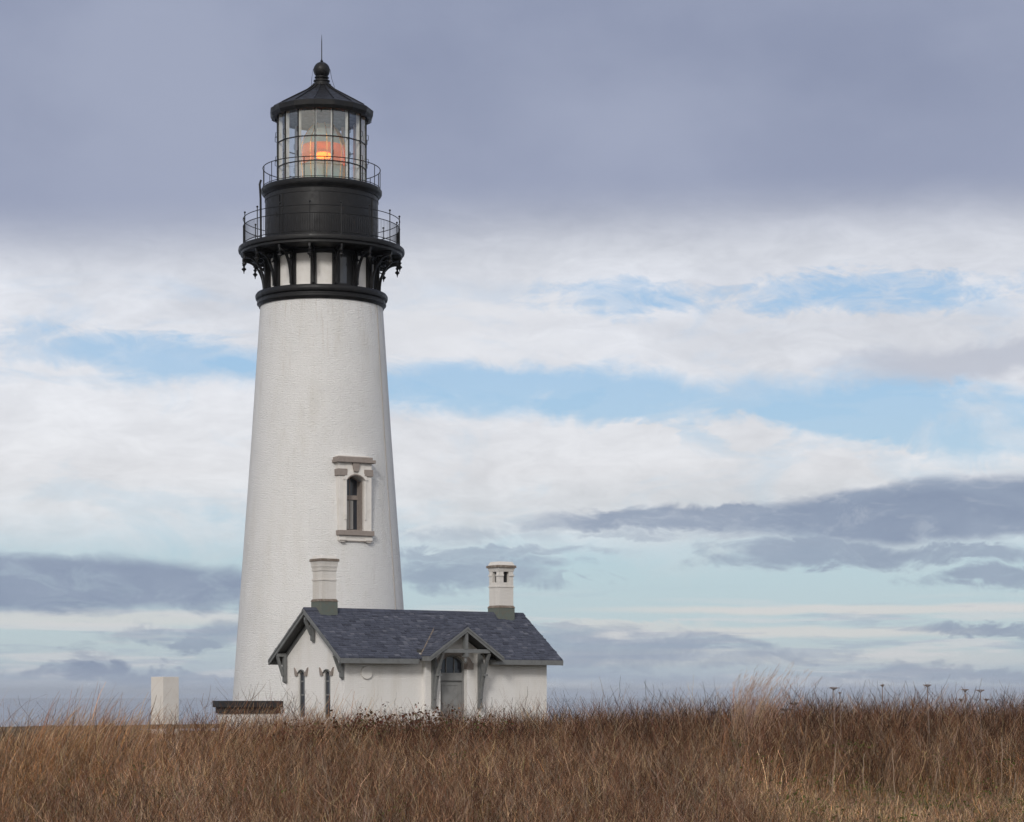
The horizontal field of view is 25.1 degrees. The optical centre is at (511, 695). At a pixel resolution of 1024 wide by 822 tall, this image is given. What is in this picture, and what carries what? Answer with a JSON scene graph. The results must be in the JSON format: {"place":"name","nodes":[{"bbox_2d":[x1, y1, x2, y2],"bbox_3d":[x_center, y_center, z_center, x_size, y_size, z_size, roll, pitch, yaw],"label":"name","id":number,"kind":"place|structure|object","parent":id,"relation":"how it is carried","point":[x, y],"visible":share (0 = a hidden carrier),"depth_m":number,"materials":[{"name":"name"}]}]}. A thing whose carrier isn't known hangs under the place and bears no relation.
{"place":"outdoors","nodes":[
{"label":"outdoors","id":0,"kind":"place"},
{"bbox_2d":[0,698,1023,730],"bbox_3d":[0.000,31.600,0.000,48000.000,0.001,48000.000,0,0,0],"label":"sea","id":1,"kind":"structure","parent":0,"point":[46,702],"depth_m":7041.64,"materials":[{"name":"liquid"}]},
{"bbox_2d":[0,675,1023,821],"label":"ground","id":2,"kind":"structure","parent":0,"point":[756,789],"depth_m":41.27,"materials":[{"name":"brown plant"}]},
{"bbox_2d":[0,722,225,740],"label":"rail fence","id":3,"kind":"object","parent":2,"relation":"on","point":[105,727],"visible":0.12,"depth_m":67.64,"materials":[{"name":"brown wood"}]},
{"bbox_2d":[151,677,178,742],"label":"concrete pillar","id":4,"kind":"structure","parent":2,"relation":"on","point":[161,687],"depth_m":71.77,"materials":[{"name":"paint"}]},
{"bbox_2d":[0,676,402,792],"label":"seeding grass","id":5,"kind":"structure","parent":2,"relation":"on","point":[55,728],"depth_m":47.88,"materials":[{"name":"brown plant"}]},
{"bbox_2d":[212,701,282,734],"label":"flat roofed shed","id":6,"kind":"structure","parent":2,"relation":"on","point":[224,705],"depth_m":82.38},
{"bbox_2d":[254,718,337,780],"bbox_3d":[-4.366,1.161,46.623,1.720,1.415,1.716,0,0,0],"label":"bramble","id":7,"kind":"object","parent":2,"relation":"on","point":[308,730],"visible":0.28,"depth_m":46.52,"materials":[{"name":"brown plant"}]},
{"bbox_2d":[233,36,404,724],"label":"lighthouse","id":8,"kind":"object","parent":2,"relation":"on","point":[321,480],"visible":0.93,"depth_m":95.66,"materials":[{"name":"paint"}]},
{"bbox_2d":[268,195,279,235],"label":"drum door","id":9,"kind":"structure","parent":8,"relation":"in","point":[274,220],"depth_m":96.43,"materials":[{"name":"black metal"}]},
{"bbox_2d":[332,455,375,542],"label":"window","id":10,"kind":"structure","parent":8,"relation":"in","point":[352,495],"depth_m":95.24,"materials":[{"name":"white paint"}]},
{"bbox_2d":[299,706,410,774],"bbox_3d":[-3.186,1.018,47.239,2.233,1.575,2.106,0,0,40],"label":"bramble","id":11,"kind":"object","parent":2,"relation":"on","point":[359,720],"visible":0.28,"depth_m":46.98,"materials":[{"name":"brown plant"}]},
{"bbox_2d":[346,702,446,761],"bbox_3d":[-2.356,0.958,46.720,2.104,1.649,2.173,0,0,0],"label":"bramble","id":12,"kind":"object","parent":2,"relation":"on","point":[396,723],"visible":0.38,"depth_m":46.53,"materials":[{"name":"brown plant"}]},
{"bbox_2d":[268,555,562,730],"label":"oil house","id":13,"kind":"structure","parent":2,"relation":"on","point":[325,647],"depth_m":88.46,"materials":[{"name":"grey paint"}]},
{"bbox_2d":[294,667,307,716],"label":"window","id":14,"kind":"structure","parent":13,"relation":"in","point":[302,675],"depth_m":88.66,"materials":[{"name":"grey glass"}]},
{"bbox_2d":[319,667,333,717],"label":"window","id":15,"kind":"structure","parent":13,"relation":"in","point":[328,673],"depth_m":87.18,"materials":[{"name":"grey glass"}]},
{"bbox_2d":[437,653,473,728],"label":"door","id":16,"kind":"structure","parent":13,"relation":"in","point":[452,668],"depth_m":88.93,"materials":[{"name":"grey paint"}]},
{"bbox_2d":[401,703,486,756],"bbox_3d":[-1.428,0.944,47.400,1.816,1.565,1.864,0,0,0],"label":"bramble","id":17,"kind":"object","parent":2,"relation":"on","point":[440,720],"visible":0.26,"depth_m":47.15,"materials":[{"name":"brown plant"}]},
{"bbox_2d":[457,708,532,757],"bbox_3d":[-0.329,0.985,46.997,1.647,1.468,1.530,0,0,0],"label":"bramble","id":18,"kind":"object","parent":2,"relation":"on","point":[507,728],"visible":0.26,"depth_m":46.81,"materials":[{"name":"brown plant"}]},
{"bbox_2d":[706,711,717,746],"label":"dead umbel stalk","id":19,"kind":"object","parent":2,"relation":"on","point":[713,718],"visible":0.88,"depth_m":45.00,"materials":[{"name":"brown plant"}]},
{"bbox_2d":[716,661,821,769],"bbox_3d":[4.942,0.530,44.322,1.849,2.447,1.136,0,0,28],"label":"feathery grass tuft","id":20,"kind":"object","parent":2,"relation":"on","point":[755,700],"visible":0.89,"depth_m":44.35,"materials":[{"name":"brown plant"}]},
{"bbox_2d":[781,708,791,774],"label":"dead umbel stalk","id":21,"kind":"object","parent":2,"relation":"on","point":[786,725],"visible":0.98,"depth_m":44.09,"materials":[{"name":"brown plant"}]},
{"bbox_2d":[789,702,798,772],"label":"dead umbel stalk","id":22,"kind":"object","parent":2,"relation":"on","point":[794,720],"visible":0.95,"depth_m":44.80,"materials":[{"name":"brown plant"}]},
{"bbox_2d":[831,741,836,794],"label":"dead bare stalk","id":23,"kind":"object","parent":2,"relation":"on","point":[834,768],"visible":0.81,"depth_m":40.80,"materials":[{"name":"brown plant"}]},
{"bbox_2d":[830,687,839,773],"bbox_3d":[6.150,0.795,44.021,0.189,1.904,0.188,0,0,-29],"label":"dead umbel stalk","id":24,"kind":"object","parent":2,"relation":"on","point":[833,688],"visible":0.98,"depth_m":43.99,"materials":[{"name":"brown plant"}]},
{"bbox_2d":[839,692,841,774],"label":"dead umbel stalk","id":25,"kind":"object","parent":2,"relation":"on","point":[840,719],"visible":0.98,"depth_m":44.30,"materials":[{"name":"brown plant"}]},
{"bbox_2d":[862,753,864,793],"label":"dead bare stalk","id":26,"kind":"object","parent":2,"relation":"on","point":[863,772],"visible":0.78,"depth_m":41.29,"materials":[{"name":"brown plant"}]},
{"bbox_2d":[880,684,883,727],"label":"dead umbel stalk","id":27,"kind":"object","parent":2,"relation":"on","point":[882,701],"visible":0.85,"depth_m":44.99,"materials":[{"name":"brown plant"}]},
{"bbox_2d":[892,749,895,797],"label":"dead bare stalk","id":28,"kind":"object","parent":2,"relation":"on","point":[893,773],"visible":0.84,"depth_m":41.05,"materials":[{"name":"brown plant"}]},
{"bbox_2d":[924,684,931,774],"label":"dead umbel stalk","id":29,"kind":"object","parent":2,"relation":"on","point":[927,685],"visible":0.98,"depth_m":44.00,"materials":[{"name":"brown plant"}]},
{"bbox_2d":[958,689,968,732],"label":"dead umbel stalk","id":30,"kind":"object","parent":2,"relation":"on","point":[960,699],"visible":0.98,"depth_m":44.59,"materials":[{"name":"brown plant"}]},
{"bbox_2d":[976,690,988,775],"bbox_3d":[9.030,0.839,44.196,0.280,1.896,0.162,0,0,0],"label":"dead umbel stalk","id":31,"kind":"object","parent":2,"relation":"on","point":[986,700],"visible":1,"depth_m":44.19,"materials":[{"name":"brown plant"}]},
{"bbox_2d":[1001,738,1002,798],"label":"dead bare stalk","id":32,"kind":"object","parent":2,"relation":"on","point":[1001,763],"visible":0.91,"depth_m":41.30,"materials":[{"name":"brown plant"}]},
{"bbox_2d":[0,0,1023,697],"label":"sky","id":33,"kind":"structure","parent":0,"point":[703,320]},
{"bbox_2d":[1,739,1023,821],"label":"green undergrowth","id":34,"kind":"object","parent":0,"point":[804,797],"visible":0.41,"depth_m":38.71,"materials":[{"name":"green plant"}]}
]}

